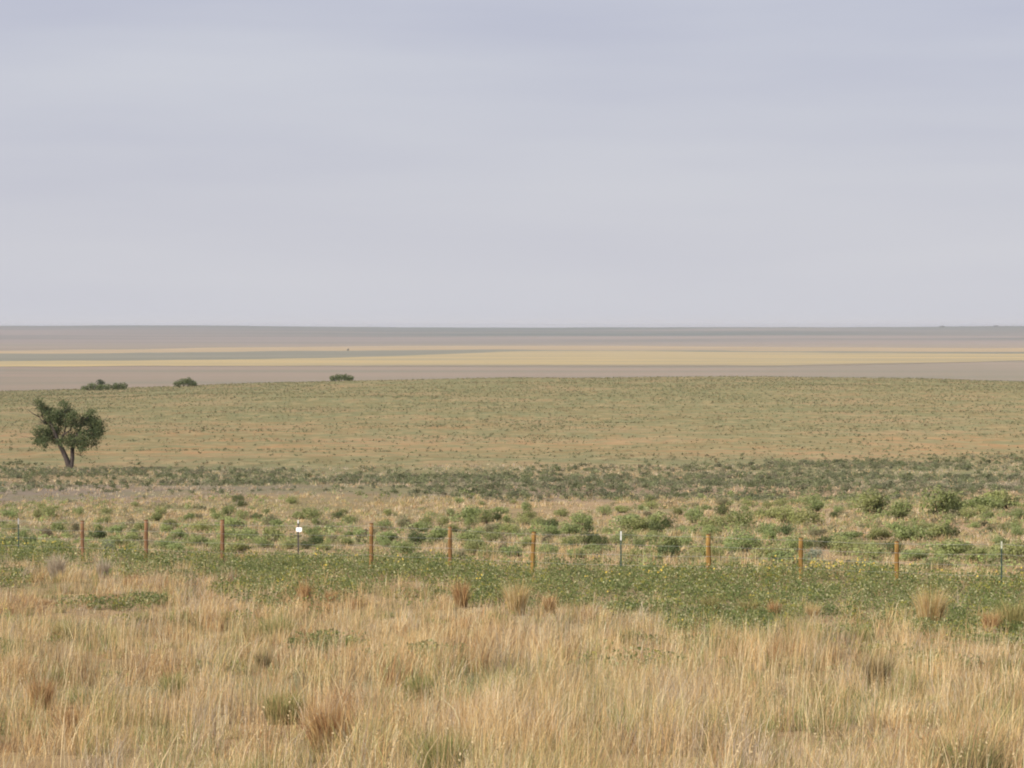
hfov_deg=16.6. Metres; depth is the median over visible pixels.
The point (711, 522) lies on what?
shrub
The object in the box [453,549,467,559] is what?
shrub
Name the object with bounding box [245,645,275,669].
grass tuft
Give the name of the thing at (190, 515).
shrub
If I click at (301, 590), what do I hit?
grass tuft
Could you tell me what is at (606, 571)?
wildflowers
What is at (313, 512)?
shrub
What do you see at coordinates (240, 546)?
shrub
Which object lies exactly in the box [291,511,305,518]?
shrub
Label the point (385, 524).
shrub
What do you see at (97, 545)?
shrub
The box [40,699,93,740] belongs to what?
grass tuft
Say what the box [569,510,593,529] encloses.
shrub
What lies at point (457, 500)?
shrub
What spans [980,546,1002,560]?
shrub
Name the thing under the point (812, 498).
shrub
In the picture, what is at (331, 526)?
shrub
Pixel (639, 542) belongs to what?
shrub
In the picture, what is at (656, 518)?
shrub
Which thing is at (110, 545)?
shrub
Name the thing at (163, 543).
shrub
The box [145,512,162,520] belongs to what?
shrub
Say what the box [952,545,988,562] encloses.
shrub
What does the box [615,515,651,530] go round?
shrub
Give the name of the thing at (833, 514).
shrub
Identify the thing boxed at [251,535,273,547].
shrub
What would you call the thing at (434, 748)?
grass tuft
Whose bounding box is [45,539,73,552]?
shrub
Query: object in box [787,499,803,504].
shrub
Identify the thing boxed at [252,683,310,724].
grass tuft
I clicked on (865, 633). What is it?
grass tuft
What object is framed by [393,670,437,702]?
grass tuft
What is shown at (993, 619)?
grass tuft
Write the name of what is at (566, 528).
shrub
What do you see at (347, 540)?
shrub
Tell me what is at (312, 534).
shrub
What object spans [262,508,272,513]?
shrub
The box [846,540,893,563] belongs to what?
shrub
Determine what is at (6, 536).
shrub
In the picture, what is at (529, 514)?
shrub
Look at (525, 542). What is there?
shrub
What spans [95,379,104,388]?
bush
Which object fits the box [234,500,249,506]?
shrub
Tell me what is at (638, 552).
shrub
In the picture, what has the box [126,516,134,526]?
shrub
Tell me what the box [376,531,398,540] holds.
shrub
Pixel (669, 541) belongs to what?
shrub
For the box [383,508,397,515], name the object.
shrub
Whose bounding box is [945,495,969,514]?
shrub
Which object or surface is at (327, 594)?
grass tuft
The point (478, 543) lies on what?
shrub
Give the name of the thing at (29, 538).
shrub
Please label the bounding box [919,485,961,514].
shrub
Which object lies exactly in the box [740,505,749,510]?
shrub
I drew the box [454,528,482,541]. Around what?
shrub
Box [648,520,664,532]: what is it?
shrub
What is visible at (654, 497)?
shrub
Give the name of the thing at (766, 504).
shrub
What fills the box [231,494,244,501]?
shrub
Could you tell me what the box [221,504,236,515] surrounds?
shrub
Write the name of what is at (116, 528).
shrub
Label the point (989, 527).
shrub
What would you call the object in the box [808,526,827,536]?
shrub
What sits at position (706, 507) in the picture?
shrub
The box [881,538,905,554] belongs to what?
shrub
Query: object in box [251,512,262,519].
shrub
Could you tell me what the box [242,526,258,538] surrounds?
shrub
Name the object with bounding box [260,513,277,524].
shrub
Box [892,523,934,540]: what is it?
shrub
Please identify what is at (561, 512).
shrub
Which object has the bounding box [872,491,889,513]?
shrub
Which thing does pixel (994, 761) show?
grass tuft
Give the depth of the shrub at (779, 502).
162.12 m
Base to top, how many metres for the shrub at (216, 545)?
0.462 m
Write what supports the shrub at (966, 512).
on the ground at (92, 337)
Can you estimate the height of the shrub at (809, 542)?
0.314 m
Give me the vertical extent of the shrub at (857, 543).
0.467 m
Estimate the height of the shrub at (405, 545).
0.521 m
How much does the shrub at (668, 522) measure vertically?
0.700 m
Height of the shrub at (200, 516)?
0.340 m
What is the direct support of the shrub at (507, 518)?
on the ground at (92, 337)
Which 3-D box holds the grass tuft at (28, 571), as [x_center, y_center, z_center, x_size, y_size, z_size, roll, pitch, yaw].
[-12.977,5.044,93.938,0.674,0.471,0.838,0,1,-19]
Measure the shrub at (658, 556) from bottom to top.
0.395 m
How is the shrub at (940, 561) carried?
on the ground at (92, 337)
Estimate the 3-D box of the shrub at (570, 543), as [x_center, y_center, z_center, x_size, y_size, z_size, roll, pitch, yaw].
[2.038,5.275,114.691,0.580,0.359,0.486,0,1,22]
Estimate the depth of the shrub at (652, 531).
124.74 m
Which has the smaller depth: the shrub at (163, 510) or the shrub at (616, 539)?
the shrub at (616, 539)
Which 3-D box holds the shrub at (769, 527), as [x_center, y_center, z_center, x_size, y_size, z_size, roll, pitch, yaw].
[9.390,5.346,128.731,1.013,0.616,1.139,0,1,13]
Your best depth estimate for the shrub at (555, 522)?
134.96 m
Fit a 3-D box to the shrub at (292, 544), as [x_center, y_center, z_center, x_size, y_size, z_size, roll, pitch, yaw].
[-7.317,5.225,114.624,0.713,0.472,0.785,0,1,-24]
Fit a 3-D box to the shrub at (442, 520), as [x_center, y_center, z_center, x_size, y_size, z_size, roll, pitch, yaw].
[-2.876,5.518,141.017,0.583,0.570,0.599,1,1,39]
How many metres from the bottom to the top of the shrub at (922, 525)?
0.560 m
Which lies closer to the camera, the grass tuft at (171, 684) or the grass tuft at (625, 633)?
the grass tuft at (171, 684)
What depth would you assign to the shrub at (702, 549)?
106.68 m
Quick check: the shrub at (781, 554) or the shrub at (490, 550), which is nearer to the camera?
the shrub at (781, 554)
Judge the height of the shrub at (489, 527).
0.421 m
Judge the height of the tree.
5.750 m
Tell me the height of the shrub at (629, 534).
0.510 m
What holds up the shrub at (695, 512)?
on the ground at (92, 337)
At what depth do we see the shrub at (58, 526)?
131.94 m
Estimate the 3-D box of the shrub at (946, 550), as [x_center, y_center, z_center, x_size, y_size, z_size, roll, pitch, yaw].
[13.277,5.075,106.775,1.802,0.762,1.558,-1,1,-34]
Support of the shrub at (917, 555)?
on the ground at (92, 337)
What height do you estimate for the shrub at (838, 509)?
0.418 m
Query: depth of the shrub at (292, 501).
170.69 m
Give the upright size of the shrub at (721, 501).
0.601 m
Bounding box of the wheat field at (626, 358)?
[0,351,1023,365]
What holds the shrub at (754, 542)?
on the ground at (92, 337)
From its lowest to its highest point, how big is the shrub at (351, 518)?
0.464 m
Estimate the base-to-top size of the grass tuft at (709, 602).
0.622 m
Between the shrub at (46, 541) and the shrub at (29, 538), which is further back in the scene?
the shrub at (29, 538)
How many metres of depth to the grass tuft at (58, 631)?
66.43 m
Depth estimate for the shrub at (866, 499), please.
151.01 m
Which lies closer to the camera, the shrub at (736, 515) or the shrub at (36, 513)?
the shrub at (736, 515)
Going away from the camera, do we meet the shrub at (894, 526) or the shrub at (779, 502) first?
the shrub at (894, 526)
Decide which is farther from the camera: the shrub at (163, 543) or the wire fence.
the shrub at (163, 543)
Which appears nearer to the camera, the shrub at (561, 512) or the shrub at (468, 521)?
the shrub at (468, 521)
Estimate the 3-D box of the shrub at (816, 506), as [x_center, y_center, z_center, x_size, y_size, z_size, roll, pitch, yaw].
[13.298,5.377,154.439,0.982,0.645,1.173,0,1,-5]
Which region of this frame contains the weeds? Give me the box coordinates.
[0,539,1023,683]
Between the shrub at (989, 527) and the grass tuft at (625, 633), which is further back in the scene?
the shrub at (989, 527)
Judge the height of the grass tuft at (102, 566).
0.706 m
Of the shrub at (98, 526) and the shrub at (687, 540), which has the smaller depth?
the shrub at (687, 540)
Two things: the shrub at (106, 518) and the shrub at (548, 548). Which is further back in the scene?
the shrub at (106, 518)
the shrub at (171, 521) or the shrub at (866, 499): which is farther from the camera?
the shrub at (866, 499)
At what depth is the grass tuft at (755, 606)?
77.37 m
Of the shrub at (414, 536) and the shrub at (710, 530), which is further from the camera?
the shrub at (710, 530)
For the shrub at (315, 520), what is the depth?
142.91 m
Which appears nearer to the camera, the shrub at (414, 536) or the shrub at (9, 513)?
the shrub at (414, 536)
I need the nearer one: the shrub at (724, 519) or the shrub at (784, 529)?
the shrub at (784, 529)
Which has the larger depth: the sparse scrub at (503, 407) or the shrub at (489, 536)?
the sparse scrub at (503, 407)
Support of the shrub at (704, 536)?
on the ground at (92, 337)
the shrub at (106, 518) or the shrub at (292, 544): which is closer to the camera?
the shrub at (292, 544)
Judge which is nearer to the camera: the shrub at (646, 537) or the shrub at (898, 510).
the shrub at (646, 537)
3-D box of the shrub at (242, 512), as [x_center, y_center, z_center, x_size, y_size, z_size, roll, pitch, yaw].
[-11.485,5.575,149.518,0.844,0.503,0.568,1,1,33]
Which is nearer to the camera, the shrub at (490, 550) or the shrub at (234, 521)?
the shrub at (490, 550)
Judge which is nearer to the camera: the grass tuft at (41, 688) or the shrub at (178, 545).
the grass tuft at (41, 688)
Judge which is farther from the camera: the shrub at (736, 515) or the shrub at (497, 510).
the shrub at (497, 510)
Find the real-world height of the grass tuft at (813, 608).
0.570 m
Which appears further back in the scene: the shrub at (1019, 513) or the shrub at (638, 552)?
the shrub at (1019, 513)
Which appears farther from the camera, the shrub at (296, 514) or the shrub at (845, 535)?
the shrub at (296, 514)
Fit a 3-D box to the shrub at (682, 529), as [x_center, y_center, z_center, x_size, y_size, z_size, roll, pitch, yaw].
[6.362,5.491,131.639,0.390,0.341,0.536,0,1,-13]
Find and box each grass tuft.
[18,669,62,709]
[22,565,35,577]
[39,553,72,579]
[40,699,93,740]
[46,618,80,641]
[91,555,118,578]
[124,609,151,624]
[152,666,193,699]
[178,612,199,629]
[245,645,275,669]
[251,609,299,641]
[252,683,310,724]
[279,693,365,752]
[290,578,322,603]
[318,588,340,606]
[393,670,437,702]
[394,718,490,767]
[445,573,474,607]
[497,576,537,615]
[538,592,560,613]
[615,623,640,644]
[694,591,728,612]
[727,591,764,616]
[757,596,791,616]
[801,601,822,622]
[846,620,876,642]
[848,644,906,688]
[881,718,1023,767]
[906,580,958,625]
[979,609,1010,633]
[982,595,1023,632]
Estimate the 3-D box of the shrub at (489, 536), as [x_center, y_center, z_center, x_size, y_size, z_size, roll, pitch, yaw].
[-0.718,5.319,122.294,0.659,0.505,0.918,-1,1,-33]
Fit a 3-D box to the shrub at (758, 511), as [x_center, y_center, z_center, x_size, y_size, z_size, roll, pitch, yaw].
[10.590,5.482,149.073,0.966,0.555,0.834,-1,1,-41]
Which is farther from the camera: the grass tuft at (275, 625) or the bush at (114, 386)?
the bush at (114, 386)
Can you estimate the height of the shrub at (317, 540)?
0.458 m
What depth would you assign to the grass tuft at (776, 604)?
76.47 m
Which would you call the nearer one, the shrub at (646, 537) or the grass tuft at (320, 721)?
the grass tuft at (320, 721)
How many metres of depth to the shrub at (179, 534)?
124.37 m
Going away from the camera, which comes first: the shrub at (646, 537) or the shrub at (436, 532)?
the shrub at (646, 537)
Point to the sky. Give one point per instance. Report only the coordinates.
(305, 163)
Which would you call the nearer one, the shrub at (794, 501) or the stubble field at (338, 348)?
the shrub at (794, 501)
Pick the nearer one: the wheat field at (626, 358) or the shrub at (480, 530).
the shrub at (480, 530)
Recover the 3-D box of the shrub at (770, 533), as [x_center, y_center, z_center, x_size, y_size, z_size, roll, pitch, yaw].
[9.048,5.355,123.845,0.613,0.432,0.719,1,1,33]
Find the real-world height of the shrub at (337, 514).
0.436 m
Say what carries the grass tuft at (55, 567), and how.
on the ground at (92, 337)
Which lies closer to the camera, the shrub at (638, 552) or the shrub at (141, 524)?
the shrub at (638, 552)
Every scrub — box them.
[0,375,1023,473]
[0,452,1023,501]
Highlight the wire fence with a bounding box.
[0,518,1021,589]
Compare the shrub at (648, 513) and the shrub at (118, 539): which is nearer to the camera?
the shrub at (118, 539)
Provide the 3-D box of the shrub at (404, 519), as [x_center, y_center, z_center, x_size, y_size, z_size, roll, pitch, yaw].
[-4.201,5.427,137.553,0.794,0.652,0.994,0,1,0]
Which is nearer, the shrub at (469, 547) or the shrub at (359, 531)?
the shrub at (469, 547)
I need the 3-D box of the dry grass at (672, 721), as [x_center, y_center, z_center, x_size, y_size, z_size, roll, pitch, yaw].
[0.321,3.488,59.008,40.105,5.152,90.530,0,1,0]
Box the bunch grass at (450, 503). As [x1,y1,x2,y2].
[0,462,1023,585]
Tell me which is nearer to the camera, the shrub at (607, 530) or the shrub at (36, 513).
the shrub at (607, 530)
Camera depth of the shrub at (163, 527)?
131.30 m
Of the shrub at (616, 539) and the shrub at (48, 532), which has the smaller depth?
the shrub at (616, 539)
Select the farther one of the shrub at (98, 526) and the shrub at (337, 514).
the shrub at (337, 514)
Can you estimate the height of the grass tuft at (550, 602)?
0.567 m
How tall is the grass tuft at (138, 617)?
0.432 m
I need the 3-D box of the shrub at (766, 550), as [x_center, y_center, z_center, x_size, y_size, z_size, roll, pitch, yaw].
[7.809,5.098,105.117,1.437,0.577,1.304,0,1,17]
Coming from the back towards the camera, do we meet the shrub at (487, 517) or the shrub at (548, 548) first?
the shrub at (487, 517)
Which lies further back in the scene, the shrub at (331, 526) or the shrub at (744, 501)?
the shrub at (744, 501)
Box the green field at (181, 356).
[0,350,1023,360]
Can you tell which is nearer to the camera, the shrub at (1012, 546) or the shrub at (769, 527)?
the shrub at (1012, 546)
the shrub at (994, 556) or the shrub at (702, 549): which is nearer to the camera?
the shrub at (994, 556)
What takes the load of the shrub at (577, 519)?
on the ground at (92, 337)
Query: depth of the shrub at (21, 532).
123.35 m
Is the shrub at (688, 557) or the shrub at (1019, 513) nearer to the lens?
the shrub at (688, 557)
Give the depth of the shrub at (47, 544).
106.81 m
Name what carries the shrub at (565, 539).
on the ground at (92, 337)
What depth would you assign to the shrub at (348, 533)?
126.64 m
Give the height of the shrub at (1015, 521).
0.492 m
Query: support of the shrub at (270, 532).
on the ground at (92, 337)
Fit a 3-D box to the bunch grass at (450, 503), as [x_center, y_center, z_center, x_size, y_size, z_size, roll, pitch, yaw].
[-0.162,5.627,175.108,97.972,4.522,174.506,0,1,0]
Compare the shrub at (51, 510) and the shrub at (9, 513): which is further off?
the shrub at (51, 510)
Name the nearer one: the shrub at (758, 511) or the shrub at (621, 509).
the shrub at (758, 511)
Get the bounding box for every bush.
[80,382,127,390]
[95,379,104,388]
[173,377,197,386]
[330,374,353,380]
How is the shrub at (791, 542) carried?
on the ground at (92, 337)
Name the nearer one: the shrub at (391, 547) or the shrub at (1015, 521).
the shrub at (391, 547)
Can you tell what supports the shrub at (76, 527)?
on the ground at (92, 337)
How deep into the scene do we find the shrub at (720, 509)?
151.10 m
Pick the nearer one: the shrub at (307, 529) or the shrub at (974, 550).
the shrub at (974, 550)
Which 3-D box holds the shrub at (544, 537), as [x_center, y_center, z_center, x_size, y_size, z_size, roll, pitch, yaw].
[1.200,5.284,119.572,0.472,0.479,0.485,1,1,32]
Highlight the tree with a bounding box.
[21,396,107,467]
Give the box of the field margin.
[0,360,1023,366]
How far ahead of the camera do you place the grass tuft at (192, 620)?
72.73 m
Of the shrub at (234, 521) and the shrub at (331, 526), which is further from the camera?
the shrub at (234, 521)
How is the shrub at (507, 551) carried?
on the ground at (92, 337)
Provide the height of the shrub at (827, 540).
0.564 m
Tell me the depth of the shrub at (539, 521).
140.80 m
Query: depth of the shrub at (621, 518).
140.80 m
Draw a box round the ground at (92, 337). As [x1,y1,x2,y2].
[0,325,1023,767]
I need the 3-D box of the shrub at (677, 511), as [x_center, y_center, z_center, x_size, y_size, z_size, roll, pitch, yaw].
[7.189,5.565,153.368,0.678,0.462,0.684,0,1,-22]
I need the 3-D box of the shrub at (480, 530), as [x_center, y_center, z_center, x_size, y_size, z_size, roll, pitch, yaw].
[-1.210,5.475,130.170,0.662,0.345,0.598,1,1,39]
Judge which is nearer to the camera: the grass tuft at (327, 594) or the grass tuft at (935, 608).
the grass tuft at (935, 608)
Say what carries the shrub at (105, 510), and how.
on the ground at (92, 337)
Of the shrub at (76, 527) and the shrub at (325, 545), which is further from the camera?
the shrub at (76, 527)
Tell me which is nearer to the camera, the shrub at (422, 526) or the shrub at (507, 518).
the shrub at (422, 526)
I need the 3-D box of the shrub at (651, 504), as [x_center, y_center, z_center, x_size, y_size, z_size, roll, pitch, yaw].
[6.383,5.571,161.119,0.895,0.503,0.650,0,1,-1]
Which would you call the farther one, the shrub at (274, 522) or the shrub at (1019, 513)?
the shrub at (1019, 513)
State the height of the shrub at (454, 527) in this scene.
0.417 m
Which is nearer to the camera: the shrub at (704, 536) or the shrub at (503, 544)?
the shrub at (503, 544)
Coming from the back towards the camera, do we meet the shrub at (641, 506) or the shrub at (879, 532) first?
the shrub at (641, 506)
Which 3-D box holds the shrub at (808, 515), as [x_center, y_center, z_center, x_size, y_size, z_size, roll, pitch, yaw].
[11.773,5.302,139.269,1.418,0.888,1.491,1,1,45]
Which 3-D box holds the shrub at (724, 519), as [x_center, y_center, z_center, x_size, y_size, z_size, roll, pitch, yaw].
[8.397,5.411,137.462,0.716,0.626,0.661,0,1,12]
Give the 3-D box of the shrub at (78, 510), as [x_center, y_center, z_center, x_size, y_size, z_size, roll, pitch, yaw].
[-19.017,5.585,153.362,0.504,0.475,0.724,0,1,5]
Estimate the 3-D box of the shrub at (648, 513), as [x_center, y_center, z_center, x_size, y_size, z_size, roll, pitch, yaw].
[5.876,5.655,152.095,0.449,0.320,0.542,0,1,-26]
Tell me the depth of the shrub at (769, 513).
147.89 m
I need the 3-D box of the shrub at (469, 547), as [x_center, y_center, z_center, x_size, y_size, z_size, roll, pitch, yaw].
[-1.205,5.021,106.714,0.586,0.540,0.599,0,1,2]
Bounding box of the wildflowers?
[1,536,1022,634]
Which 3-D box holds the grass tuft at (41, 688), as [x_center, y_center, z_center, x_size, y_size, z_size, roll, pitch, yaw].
[-6.005,3.892,44.434,0.791,0.560,0.757,0,1,0]
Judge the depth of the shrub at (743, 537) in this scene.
111.66 m
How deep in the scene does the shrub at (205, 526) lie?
133.08 m
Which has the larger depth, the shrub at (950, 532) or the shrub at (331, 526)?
the shrub at (331, 526)
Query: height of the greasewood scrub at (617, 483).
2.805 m
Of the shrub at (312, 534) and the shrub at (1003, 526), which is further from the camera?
the shrub at (1003, 526)
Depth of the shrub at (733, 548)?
109.65 m
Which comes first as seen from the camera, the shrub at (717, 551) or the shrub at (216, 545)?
the shrub at (717, 551)
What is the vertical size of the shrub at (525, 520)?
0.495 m
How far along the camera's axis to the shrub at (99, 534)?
123.28 m
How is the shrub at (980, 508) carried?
on the ground at (92, 337)
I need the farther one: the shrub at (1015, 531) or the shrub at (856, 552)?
the shrub at (1015, 531)
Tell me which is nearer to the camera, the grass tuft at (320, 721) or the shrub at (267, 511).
the grass tuft at (320, 721)
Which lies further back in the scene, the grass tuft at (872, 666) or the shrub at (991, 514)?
the shrub at (991, 514)
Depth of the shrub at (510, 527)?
131.91 m
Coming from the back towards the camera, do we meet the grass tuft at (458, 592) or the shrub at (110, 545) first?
the shrub at (110, 545)
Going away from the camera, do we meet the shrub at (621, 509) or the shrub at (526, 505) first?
the shrub at (621, 509)
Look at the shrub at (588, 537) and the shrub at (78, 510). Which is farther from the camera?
the shrub at (78, 510)
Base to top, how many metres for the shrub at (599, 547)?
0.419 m
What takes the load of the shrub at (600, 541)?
on the ground at (92, 337)
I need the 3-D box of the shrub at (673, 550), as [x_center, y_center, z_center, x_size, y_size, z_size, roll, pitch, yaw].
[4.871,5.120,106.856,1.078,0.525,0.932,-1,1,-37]
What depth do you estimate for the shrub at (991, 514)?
143.41 m
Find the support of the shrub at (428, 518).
on the ground at (92, 337)
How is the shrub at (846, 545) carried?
on the ground at (92, 337)
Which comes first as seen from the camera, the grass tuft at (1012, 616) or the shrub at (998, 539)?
the grass tuft at (1012, 616)
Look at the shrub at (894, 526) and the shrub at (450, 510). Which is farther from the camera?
the shrub at (450, 510)
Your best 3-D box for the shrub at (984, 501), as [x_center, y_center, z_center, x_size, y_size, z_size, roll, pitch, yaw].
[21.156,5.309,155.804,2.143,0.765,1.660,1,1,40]
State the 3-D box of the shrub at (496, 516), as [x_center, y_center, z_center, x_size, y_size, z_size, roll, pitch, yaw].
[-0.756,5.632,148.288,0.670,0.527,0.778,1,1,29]
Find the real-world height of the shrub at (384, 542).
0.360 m
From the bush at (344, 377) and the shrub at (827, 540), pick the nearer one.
the shrub at (827, 540)
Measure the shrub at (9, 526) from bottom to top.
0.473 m
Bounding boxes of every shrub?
[0,507,18,518]
[0,533,17,546]
[1,522,19,532]
[16,527,32,537]
[23,535,36,544]
[32,508,47,518]
[39,526,53,537]
[40,501,62,516]
[40,539,55,545]
[41,543,57,556]
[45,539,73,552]
[49,519,69,532]
[69,520,79,531]
[72,506,83,515]
[84,542,98,549]
[85,528,106,539]
[93,523,107,530]
[98,507,111,514]
[98,515,112,523]
[102,539,114,549]
[105,525,122,534]
[111,536,130,544]
[125,531,142,540]
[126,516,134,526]
[131,520,151,530]
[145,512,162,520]
[154,505,166,514]
[154,537,176,547]
[159,523,172,532]
[161,519,178,527]
[165,541,185,551]
[166,528,188,539]
[178,512,195,520]
[180,534,209,545]
[188,519,212,531]
[194,513,202,518]
[208,539,225,549]
[209,509,223,518]
[214,516,247,527]
[215,526,250,540]
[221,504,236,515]
[224,541,251,552]
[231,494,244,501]
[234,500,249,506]
[234,509,248,518]
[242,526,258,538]
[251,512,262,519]
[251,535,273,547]
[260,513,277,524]
[260,523,287,540]
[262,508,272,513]
[269,518,282,526]
[277,537,300,548]
[285,496,298,503]
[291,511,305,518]
[301,507,324,519]
[301,524,321,535]
[301,539,311,548]
[308,535,323,545]
[309,531,325,537]
[311,516,325,524]
[317,541,331,549]
[323,522,340,532]
[330,510,344,518]
[336,535,353,545]
[340,514,359,522]
[343,530,352,537]
[353,526,368,536]
[373,518,393,529]
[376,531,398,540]
[378,538,390,546]
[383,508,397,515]
[387,541,402,551]
[393,539,422,553]
[395,515,413,528]
[407,530,425,544]
[413,521,434,531]
[419,512,436,524]
[420,525,447,541]
[435,514,449,526]
[446,508,454,515]
[448,505,479,521]
[448,523,464,531]
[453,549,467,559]
[454,497,463,503]
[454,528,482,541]
[461,537,487,549]
[463,515,478,527]
[464,540,478,555]
[474,507,491,524]
[476,527,486,534]
[476,546,500,556]
[482,529,502,541]
[484,523,496,531]
[490,506,509,513]
[490,511,501,521]
[495,540,506,550]
[498,544,528,556]
[499,521,520,532]
[502,513,515,522]
[512,536,536,548]
[513,515,534,525]
[516,508,538,519]
[521,500,531,512]
[530,516,549,526]
[535,541,558,555]
[536,523,562,536]
[541,534,553,543]
[543,518,558,528]
[552,507,570,516]
[559,534,583,545]
[560,520,583,534]
[565,540,581,547]
[565,546,596,557]
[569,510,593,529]
[569,511,583,523]
[576,530,598,545]
[583,518,592,531]
[583,543,614,553]
[589,534,610,545]
[594,504,611,514]
[602,526,613,534]
[609,533,625,544]
[610,513,639,526]
[615,505,632,512]
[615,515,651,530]
[622,530,633,540]
[622,547,657,558]
[628,532,645,547]
[636,504,648,509]
[641,552,665,563]
[642,500,659,508]
[642,532,657,544]
[643,511,651,516]
[643,532,682,551]
[644,494,655,500]
[644,511,668,526]
[644,530,663,536]
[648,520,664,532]
[655,544,684,557]
[660,513,678,527]
[670,506,683,514]
[676,526,686,532]
[676,534,695,547]
[676,552,699,561]
[683,505,703,522]
[685,542,715,557]
[697,514,722,528]
[699,532,717,541]
[700,525,721,536]
[701,504,712,509]
[704,544,724,557]
[713,503,730,515]
[715,496,729,506]
[718,514,733,524]
[718,529,764,551]
[723,540,742,553]
[727,507,756,527]
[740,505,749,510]
[741,498,752,505]
[742,534,761,548]
[748,545,793,560]
[749,506,767,516]
[755,507,780,518]
[755,521,780,534]
[761,530,776,539]
[762,500,773,508]
[765,550,811,566]
[771,503,800,524]
[773,496,786,506]
[775,532,809,552]
[776,521,796,534]
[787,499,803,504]
[790,506,824,525]
[798,547,823,562]
[801,493,822,504]
[801,499,823,511]
[803,540,813,547]
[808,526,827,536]
[811,534,837,548]
[828,535,855,555]
[829,511,841,517]
[829,530,863,539]
[833,505,844,512]
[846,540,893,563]
[847,488,889,513]
[852,538,869,550]
[865,527,891,539]
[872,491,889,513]
[874,499,912,519]
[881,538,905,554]
[883,520,909,530]
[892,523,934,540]
[899,548,928,560]
[910,520,928,530]
[915,538,973,559]
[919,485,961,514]
[919,523,948,539]
[919,555,952,570]
[942,523,960,538]
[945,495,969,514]
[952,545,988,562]
[959,506,976,517]
[963,495,1010,509]
[967,521,981,527]
[974,504,992,513]
[980,511,994,519]
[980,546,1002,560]
[982,487,1017,508]
[984,548,1000,563]
[985,523,998,531]
[989,534,1007,544]
[989,537,1023,563]
[997,522,1009,531]
[1005,522,1023,536]
[1008,507,1023,519]
[1011,519,1022,528]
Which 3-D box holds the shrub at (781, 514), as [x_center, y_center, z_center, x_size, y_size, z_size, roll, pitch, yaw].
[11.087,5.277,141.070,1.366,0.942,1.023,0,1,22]
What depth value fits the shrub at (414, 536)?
118.98 m
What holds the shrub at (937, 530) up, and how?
on the ground at (92, 337)
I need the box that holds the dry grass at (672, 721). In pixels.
[0,542,1023,767]
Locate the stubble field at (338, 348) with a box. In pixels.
[0,346,1023,353]
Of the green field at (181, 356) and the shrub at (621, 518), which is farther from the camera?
the green field at (181, 356)
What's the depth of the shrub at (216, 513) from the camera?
149.16 m
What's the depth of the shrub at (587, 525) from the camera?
133.11 m
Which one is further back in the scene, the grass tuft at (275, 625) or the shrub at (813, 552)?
the shrub at (813, 552)
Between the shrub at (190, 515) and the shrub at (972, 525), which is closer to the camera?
the shrub at (972, 525)
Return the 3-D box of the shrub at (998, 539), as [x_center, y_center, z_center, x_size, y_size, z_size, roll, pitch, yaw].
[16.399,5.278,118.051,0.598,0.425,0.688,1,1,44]
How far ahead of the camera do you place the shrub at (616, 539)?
118.69 m
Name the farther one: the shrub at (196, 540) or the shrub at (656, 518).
the shrub at (656, 518)
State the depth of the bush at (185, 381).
705.88 m
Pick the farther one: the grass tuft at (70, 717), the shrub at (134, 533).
the shrub at (134, 533)
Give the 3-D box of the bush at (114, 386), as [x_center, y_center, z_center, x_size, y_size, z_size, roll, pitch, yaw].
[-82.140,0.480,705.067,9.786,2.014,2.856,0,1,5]
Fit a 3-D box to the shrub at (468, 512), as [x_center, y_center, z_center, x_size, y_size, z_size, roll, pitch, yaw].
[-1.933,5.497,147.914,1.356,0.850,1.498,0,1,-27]
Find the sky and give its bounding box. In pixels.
[0,0,1023,327]
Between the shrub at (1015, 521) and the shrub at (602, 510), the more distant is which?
the shrub at (602, 510)
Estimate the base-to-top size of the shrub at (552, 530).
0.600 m
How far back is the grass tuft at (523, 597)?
78.34 m
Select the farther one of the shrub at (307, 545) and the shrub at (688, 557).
the shrub at (307, 545)
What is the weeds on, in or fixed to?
on the ground at (92, 337)
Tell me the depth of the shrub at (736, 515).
137.36 m
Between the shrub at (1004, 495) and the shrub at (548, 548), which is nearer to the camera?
the shrub at (548, 548)
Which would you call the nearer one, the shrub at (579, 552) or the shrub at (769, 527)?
the shrub at (579, 552)
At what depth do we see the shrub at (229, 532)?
122.14 m
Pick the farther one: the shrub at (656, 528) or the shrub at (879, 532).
the shrub at (656, 528)

